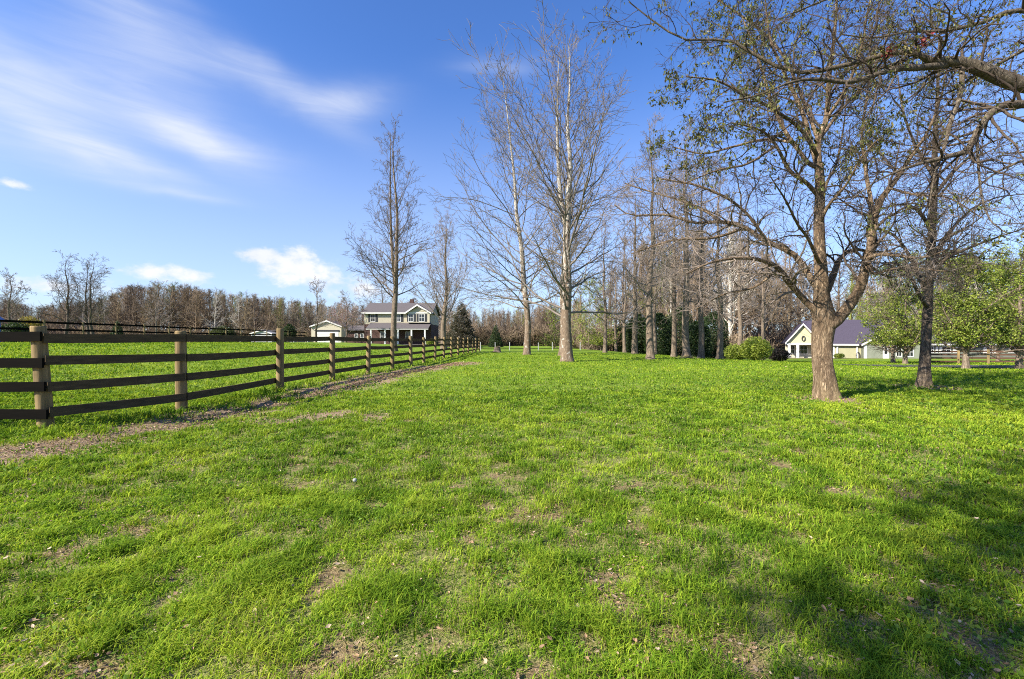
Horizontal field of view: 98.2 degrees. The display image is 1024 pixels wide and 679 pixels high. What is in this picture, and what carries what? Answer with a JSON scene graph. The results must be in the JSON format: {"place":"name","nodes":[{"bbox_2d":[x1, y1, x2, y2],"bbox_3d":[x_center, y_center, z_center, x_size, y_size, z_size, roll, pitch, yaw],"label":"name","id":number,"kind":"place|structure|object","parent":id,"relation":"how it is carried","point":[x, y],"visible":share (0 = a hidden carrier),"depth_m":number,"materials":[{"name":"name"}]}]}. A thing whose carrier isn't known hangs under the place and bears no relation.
{"place":"outdoors","nodes":[
{"label":"outdoors","id":0,"kind":"place"},
{"bbox_2d":[0,337,1023,678],"bbox_3d":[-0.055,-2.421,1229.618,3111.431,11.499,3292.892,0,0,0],"label":"ground","id":1,"kind":"structure","parent":0,"point":[332,573],"depth_m":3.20,"materials":[{"name":"green plant"}]},
{"bbox_2d":[1,322,29,341],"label":"evergreen tree","id":2,"kind":"object","parent":1,"relation":"on","point":[18,325],"visible":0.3,"depth_m":57.56,"materials":[{"name":"green plant"}]},
{"bbox_2d":[0,267,36,324],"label":"bare tree","id":3,"kind":"object","parent":1,"relation":"on","point":[9,312],"visible":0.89,"depth_m":67.94,"materials":[{"name":"brown plant"}]},
{"bbox_2d":[17,316,45,341],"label":"yellow shrub","id":4,"kind":"object","parent":1,"relation":"on","point":[33,319],"visible":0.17,"depth_m":81.76,"materials":[{"name":"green plant"}]},
{"bbox_2d":[3,249,96,333],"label":"bare tree","id":5,"kind":"object","parent":1,"relation":"on","point":[67,310],"visible":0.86,"depth_m":61.72,"materials":[{"name":"brown plant"}]},
{"bbox_2d":[47,254,123,333],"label":"bare tree","id":6,"kind":"object","parent":1,"relation":"on","point":[90,319],"visible":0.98,"depth_m":61.68,"materials":[{"name":"brown plant"}]},
{"bbox_2d":[59,257,119,333],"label":"bare tree","id":7,"kind":"object","parent":1,"relation":"on","point":[79,304],"visible":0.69,"depth_m":62.83,"materials":[{"name":"brown plant"}]},
{"bbox_2d":[111,320,123,333],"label":"evergreen tree","id":8,"kind":"object","parent":1,"relation":"on","point":[118,327],"visible":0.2,"depth_m":83.85,"materials":[{"name":"green plant"}]},
{"bbox_2d":[0,320,306,342],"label":"pasture fence","id":9,"kind":"object","parent":1,"relation":"on","point":[115,330],"visible":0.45,"depth_m":33.45,"materials":[{"name":"brown wood"}]},
{"bbox_2d":[135,280,182,333],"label":"bare tree","id":10,"kind":"object","parent":1,"relation":"on","point":[157,305],"visible":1,"depth_m":107.91,"materials":[{"name":"plant"}]},
{"bbox_2d":[0,278,374,341],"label":"bare woods","id":11,"kind":"object","parent":1,"relation":"on","point":[195,308],"visible":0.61,"depth_m":123.99,"materials":[{"name":"brown plant"}]},
{"bbox_2d":[210,325,235,334],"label":"evergreen tree","id":12,"kind":"object","parent":1,"relation":"on","point":[222,331],"visible":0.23,"depth_m":95.10,"materials":[{"name":"green plant"}]},
{"bbox_2d":[0,326,479,428],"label":"rail fence","id":13,"kind":"object","parent":1,"relation":"on","point":[39,362],"visible":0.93,"depth_m":8.39,"materials":[{"name":"brown wood"}]},
{"bbox_2d":[249,331,275,341],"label":"grey barn","id":14,"kind":"structure","parent":1,"relation":"on","point":[260,332],"depth_m":112.00,"materials":[{"name":"metal"}]},
{"bbox_2d":[282,324,296,336],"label":"evergreen shrub","id":15,"kind":"object","parent":1,"relation":"on","point":[287,327],"visible":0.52,"depth_m":91.56,"materials":[{"name":"green plant"}]},
{"bbox_2d":[283,275,337,341],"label":"bare tree","id":16,"kind":"object","parent":1,"relation":"on","point":[319,311],"visible":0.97,"depth_m":79.81,"materials":[{"name":"brown plant"}]},
{"bbox_2d":[309,320,349,341],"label":"cream garage","id":17,"kind":"structure","parent":1,"relation":"on","point":[336,329],"depth_m":92.00,"materials":[{"name":"beige paint"}]},
{"bbox_2d":[317,332,338,341],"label":"garage door","id":18,"kind":"structure","parent":17,"relation":"in","point":[319,334],"depth_m":91.95,"materials":[{"name":"white paint"}]},
{"bbox_2d":[325,291,367,342],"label":"redbud tree","id":19,"kind":"object","parent":1,"relation":"on","point":[348,308],"visible":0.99,"depth_m":75.84,"materials":[{"name":"brown plant"}]},
{"bbox_2d":[354,268,403,309],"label":"bare tree","id":20,"kind":"object","parent":1,"relation":"on","point":[388,297],"visible":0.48,"depth_m":103.26,"materials":[{"name":"brown plant"}]},
{"bbox_2d":[344,299,440,344],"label":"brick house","id":21,"kind":"structure","parent":1,"relation":"on","point":[413,321],"depth_m":84.00,"materials":[{"name":"beige paint"}]},
{"bbox_2d":[371,314,374,321],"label":"window","id":22,"kind":"structure","parent":21,"relation":"in","point":[372,315],"depth_m":83.98,"materials":[{"name":"white glass"}]},
{"bbox_2d":[397,314,400,321],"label":"window","id":23,"kind":"structure","parent":21,"relation":"in","point":[398,315],"depth_m":83.98,"materials":[{"name":"white glass"}]},
{"bbox_2d":[405,332,410,337],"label":"window","id":24,"kind":"structure","parent":21,"relation":"in","point":[407,334],"depth_m":83.98,"materials":[{"name":"white paint"}]},
{"bbox_2d":[408,314,412,321],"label":"window","id":25,"kind":"structure","parent":21,"relation":"in","point":[410,316],"depth_m":82.99,"materials":[{"name":"white paint"}]},
{"bbox_2d":[419,314,424,321],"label":"window","id":26,"kind":"structure","parent":21,"relation":"in","point":[421,316],"depth_m":82.99,"materials":[{"name":"white glass"}]},
{"bbox_2d":[342,114,452,350],"bbox_3d":[-11.873,-11.264,45.813,11.394,24.908,12.354,0,0,39],"label":"bare tree","id":27,"kind":"object","parent":1,"relation":"on","point":[394,268],"visible":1,"depth_m":45.76,"materials":[{"name":"brown plant"}]},
{"bbox_2d":[403,275,464,325],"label":"bare tree","id":28,"kind":"object","parent":1,"relation":"on","point":[451,313],"visible":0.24,"depth_m":99.97,"materials":[{"name":"brown plant"}]},
{"bbox_2d":[399,203,482,348],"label":"bare tree","id":29,"kind":"object","parent":1,"relation":"on","point":[446,296],"visible":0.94,"depth_m":63.75,"materials":[{"name":"brown plant"}]},
{"bbox_2d":[446,301,481,347],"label":"spruce tree","id":30,"kind":"object","parent":1,"relation":"on","point":[458,328],"visible":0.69,"depth_m":77.00,"materials":[{"name":"green plant"}]},
{"bbox_2d":[387,298,588,346],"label":"bare woods","id":31,"kind":"object","parent":1,"relation":"on","point":[514,334],"visible":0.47,"depth_m":126.14,"materials":[{"name":"plant"}]},
{"bbox_2d":[488,325,503,346],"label":"spruce tree","id":32,"kind":"object","parent":1,"relation":"on","point":[495,338],"visible":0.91,"depth_m":89.55,"materials":[{"name":"green plant"}]},
{"bbox_2d":[492,346,501,352],"bbox_3d":[-1.708,1.111,50.033,1.285,0.932,1.308,0,0,0],"label":"tree stump","id":33,"kind":"object","parent":1,"relation":"on","point":[497,349],"visible":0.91,"depth_m":49.69,"materials":[{"name":"brown wood"}]},
{"bbox_2d":[0,343,1023,678],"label":"fallen leaves","id":34,"kind":"object","parent":1,"relation":"on","point":[386,377],"visible":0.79,"depth_m":3.03,"materials":[{"name":"plant"}]},
{"bbox_2d":[480,342,580,349],"bbox_3d":[2.644,0.872,61.017,14.028,1.236,0.132,0,0,-8],"label":"wire fence","id":35,"kind":"object","parent":1,"relation":"on","point":[538,348],"visible":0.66,"depth_m":60.84,"materials":[{"name":"metal"}]},
{"bbox_2d":[419,49,649,354],"bbox_3d":[1.431,-12.839,41.151,19.680,28.563,17.419,0,0,0],"label":"sycamore tree","id":36,"kind":"object","parent":1,"relation":"on","point":[527,335],"visible":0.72,"depth_m":41.41,"materials":[{"name":"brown plant"}]},
{"bbox_2d":[535,299,575,347],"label":"young tree","id":37,"kind":"object","parent":1,"relation":"on","point":[555,342],"visible":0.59,"depth_m":73.94,"materials":[{"name":"green plant"}]},
{"bbox_2d":[439,0,685,361],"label":"sycamore tree","id":38,"kind":"object","parent":1,"relation":"on","point":[566,209],"visible":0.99,"depth_m":29.07,"materials":[{"name":"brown plant"}]},
{"bbox_2d":[526,160,600,355],"bbox_3d":[4.657,-7.623,39.802,6.749,18.204,6.098,0,0,0],"label":"sycamore tree","id":39,"kind":"object","parent":1,"relation":"on","point":[561,282],"visible":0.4,"depth_m":39.65,"materials":[{"name":"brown plant"}]},
{"bbox_2d":[571,273,620,350],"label":"young tree","id":40,"kind":"object","parent":1,"relation":"on","point":[586,343],"visible":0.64,"depth_m":65.92,"materials":[{"name":"green plant"}]},
{"bbox_2d":[584,295,616,350],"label":"young tree","id":41,"kind":"object","parent":1,"relation":"on","point":[599,341],"visible":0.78,"depth_m":59.92,"materials":[{"name":"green plant"}]},
{"bbox_2d":[580,218,625,352],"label":"grove tree","id":42,"kind":"object","parent":1,"relation":"on","point":[605,318],"visible":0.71,"depth_m":49.81,"materials":[{"name":"brown plant"}]},
{"bbox_2d":[601,254,627,351],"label":"grove tree","id":43,"kind":"object","parent":1,"relation":"on","point":[615,332],"visible":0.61,"depth_m":61.93,"materials":[{"name":"brown plant"}]},
{"bbox_2d":[610,322,630,352],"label":"evergreen tree","id":44,"kind":"object","parent":1,"relation":"on","point":[618,343],"visible":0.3,"depth_m":69.01,"materials":[{"name":"green plant"}]},
{"bbox_2d":[608,239,645,352],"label":"grove tree","id":45,"kind":"object","parent":1,"relation":"on","point":[624,331],"visible":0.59,"depth_m":55.92,"materials":[{"name":"brown plant"}]},
{"bbox_2d":[626,313,645,353],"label":"evergreen tree","id":46,"kind":"object","parent":1,"relation":"on","point":[641,348],"visible":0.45,"depth_m":63.30,"materials":[{"name":"green plant"}]},
{"bbox_2d":[610,177,662,353],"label":"grove tree","id":47,"kind":"object","parent":1,"relation":"on","point":[634,348],"visible":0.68,"depth_m":45.74,"materials":[{"name":"brown plant"}]},
{"bbox_2d":[610,112,698,359],"bbox_3d":[10.490,-7.686,32.443,6.075,18.304,7.738,0,0,25],"label":"grove tree","id":48,"kind":"object","parent":1,"relation":"on","point":[650,354],"visible":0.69,"depth_m":32.39,"materials":[{"name":"brown plant"}]},
{"bbox_2d":[640,217,671,354],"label":"grove tree","id":49,"kind":"object","parent":1,"relation":"on","point":[654,326],"visible":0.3,"depth_m":51.85,"materials":[{"name":"brown plant"}]},
{"bbox_2d":[642,312,671,354],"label":"evergreen tree","id":50,"kind":"object","parent":1,"relation":"on","point":[663,328],"visible":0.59,"depth_m":58.90,"materials":[{"name":"green plant"}]},
{"bbox_2d":[633,165,712,356],"bbox_3d":[13.889,-7.180,39.056,7.059,17.439,4.792,0,0,-5],"label":"grove tree","id":51,"kind":"object","parent":1,"relation":"on","point":[674,341],"visible":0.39,"depth_m":38.82,"materials":[{"name":"brown plant"}]},
{"bbox_2d":[637,125,722,356],"bbox_3d":[14.354,-8.213,36.644,7.335,19.534,5.946,0,0,0],"label":"grove tree","id":52,"kind":"object","parent":1,"relation":"on","point":[685,337],"visible":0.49,"depth_m":36.79,"materials":[{"name":"brown plant"}]},
{"bbox_2d":[666,307,693,355],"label":"evergreen tree","id":53,"kind":"object","parent":1,"relation":"on","point":[679,324],"visible":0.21,"depth_m":65.04,"materials":[{"name":"green plant"}]},
{"bbox_2d":[676,355,699,357],"bbox_3d":[14.521,1.389,36.670,2.418,0.600,2.294,0,0,0],"label":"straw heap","id":54,"kind":"object","parent":1,"relation":"on","point":[685,356],"visible":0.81,"depth_m":36.57,"materials":[{"name":"brown plant"}]},
{"bbox_2d":[656,148,746,357],"bbox_3d":[15.970,-7.563,38.273,7.430,18.357,5.044,0,0,36],"label":"grove tree","id":55,"kind":"object","parent":1,"relation":"on","point":[701,353],"visible":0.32,"depth_m":37.84,"materials":[{"name":"brown plant"}]},
{"bbox_2d":[689,320,713,357],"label":"evergreen tree","id":56,"kind":"object","parent":1,"relation":"on","point":[694,334],"visible":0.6,"depth_m":57.08,"materials":[{"name":"green plant"}]},
{"bbox_2d":[704,311,730,357],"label":"evergreen tree","id":57,"kind":"object","parent":1,"relation":"on","point":[708,321],"visible":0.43,"depth_m":61.90,"materials":[{"name":"green plant"}]},
{"bbox_2d":[676,156,764,358],"bbox_3d":[17.286,-7.018,37.709,7.351,17.389,5.772,0,0,-35],"label":"grove tree","id":58,"kind":"object","parent":1,"relation":"on","point":[719,351],"visible":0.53,"depth_m":37.30,"materials":[{"name":"brown plant"}]},
{"bbox_2d":[723,343,744,359],"bbox_3d":[25.235,1.371,50.010,2.639,2.102,2.938,0,0,0],"label":"olive shrub","id":59,"kind":"object","parent":1,"relation":"on","point":[731,351],"visible":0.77,"depth_m":49.49,"materials":[{"name":"green plant"}]},
{"bbox_2d":[713,213,766,358],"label":"grove tree","id":60,"kind":"object","parent":1,"relation":"on","point":[740,329],"visible":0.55,"depth_m":49.83,"materials":[{"name":"brown plant"}]},
{"bbox_2d":[739,336,773,360],"bbox_3d":[25.272,0.917,46.068,3.365,2.823,3.237,0,0,0],"label":"flowering shrub","id":61,"kind":"object","parent":1,"relation":"on","point":[753,349],"visible":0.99,"depth_m":45.34,"materials":[{"name":"green plant"}]},
{"bbox_2d":[746,226,788,357],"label":"grove tree","id":62,"kind":"object","parent":1,"relation":"on","point":[762,286],"visible":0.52,"depth_m":57.89,"materials":[{"name":"brown plant"}]},
{"bbox_2d":[768,347,790,360],"bbox_3d":[29.965,1.619,49.950,2.531,1.715,2.552,0,0,-45],"label":"dark shrub","id":63,"kind":"object","parent":1,"relation":"on","point":[778,354],"visible":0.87,"depth_m":49.38,"materials":[{"name":"black plant"}]},
{"bbox_2d":[558,210,1023,357],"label":"bare woods","id":64,"kind":"object","parent":1,"relation":"on","point":[774,336],"visible":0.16,"depth_m":93.91,"materials":[{"name":"plant"}]},
{"bbox_2d":[581,0,1023,292],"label":"maple tree","id":65,"kind":"object","parent":1,"relation":"on","point":[989,72],"visible":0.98,"depth_m":6.53,"materials":[{"name":"brown plant"}]},
{"bbox_2d":[586,0,1023,399],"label":"maple tree","id":66,"kind":"object","parent":1,"relation":"on","point":[827,320],"visible":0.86,"depth_m":10.19,"materials":[{"name":"brown plant"}]},
{"bbox_2d":[833,353,844,358],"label":"evergreen shrub","id":67,"kind":"object","parent":1,"relation":"on","point":[839,356],"visible":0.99,"depth_m":69.72,"materials":[{"name":"green plant"}]},
{"bbox_2d":[781,320,919,358],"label":"gabled house","id":68,"kind":"structure","parent":1,"relation":"on","point":[796,341],"depth_m":75.83,"materials":[{"name":"yellow"}]},
{"bbox_2d":[791,345,794,353],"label":"window","id":69,"kind":"structure","parent":68,"relation":"in","point":[792,346],"depth_m":78.95,"materials":[{"name":"black glass"}]},
{"bbox_2d":[799,345,806,353],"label":"window","id":70,"kind":"structure","parent":68,"relation":"in","point":[802,348],"depth_m":78.28,"materials":[{"name":"black glass"}]},
{"bbox_2d":[883,347,888,357],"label":"door","id":71,"kind":"structure","parent":68,"relation":"in","point":[886,355],"depth_m":70.95,"materials":[{"name":"white paint"}]},
{"bbox_2d":[908,349,913,356],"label":"window","id":72,"kind":"structure","parent":68,"relation":"in","point":[911,354],"depth_m":69.61,"materials":[{"name":"white paint"}]},
{"bbox_2d":[855,278,932,362],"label":"young maple","id":73,"kind":"object","parent":1,"relation":"on","point":[877,343],"visible":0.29,"depth_m":40.22,"materials":[{"name":"green plant"}]},
{"bbox_2d":[852,249,959,363],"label":"young maple","id":74,"kind":"object","parent":1,"relation":"on","point":[913,341],"visible":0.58,"depth_m":35.87,"materials":[{"name":"green plant"}]},
{"bbox_2d":[832,13,1023,387],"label":"shade tree","id":75,"kind":"object","parent":1,"relation":"on","point":[924,377],"visible":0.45,"depth_m":12.98,"materials":[{"name":"brown plant"}]},
{"bbox_2d":[905,240,1023,368],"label":"young maple","id":76,"kind":"object","parent":1,"relation":"on","point":[972,326],"visible":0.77,"depth_m":23.68,"materials":[{"name":"green plant"}]},
{"bbox_2d":[919,335,1023,356],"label":"ranch house","id":77,"kind":"structure","parent":1,"relation":"on","point":[935,348],"depth_m":84.00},
{"bbox_2d":[942,347,950,352],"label":"window","id":78,"kind":"structure","parent":77,"relation":"in","point":[948,349],"depth_m":83.98,"materials":[{"name":"white paint"}]},
{"bbox_2d":[931,349,1023,363],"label":"board fence","id":79,"kind":"object","parent":1,"relation":"on","point":[958,357],"visible":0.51,"depth_m":37.28,"materials":[{"name":"brown wood"}]},
{"bbox_2d":[947,262,1023,360],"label":"young maple","id":80,"kind":"object","parent":1,"relation":"on","point":[999,346],"visible":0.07,"depth_m":47.87,"materials":[{"name":"green plant"}]},
{"bbox_2d":[962,243,1023,368],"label":"young maple","id":81,"kind":"object","parent":1,"relation":"on","point":[1012,324],"visible":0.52,"depth_m":26.00,"materials":[{"name":"green plant"}]},
{"bbox_2d":[0,0,1023,333],"label":"sky","id":82,"kind":"structure","parent":0,"point":[228,145],"materials":[{"name":"blue"}]},
{"bbox_2d":[845,364,1014,367],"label":"driveway","id":83,"kind":"structure","parent":0,"point":[991,366],"depth_m":28.27,"materials":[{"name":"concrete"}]}
]}

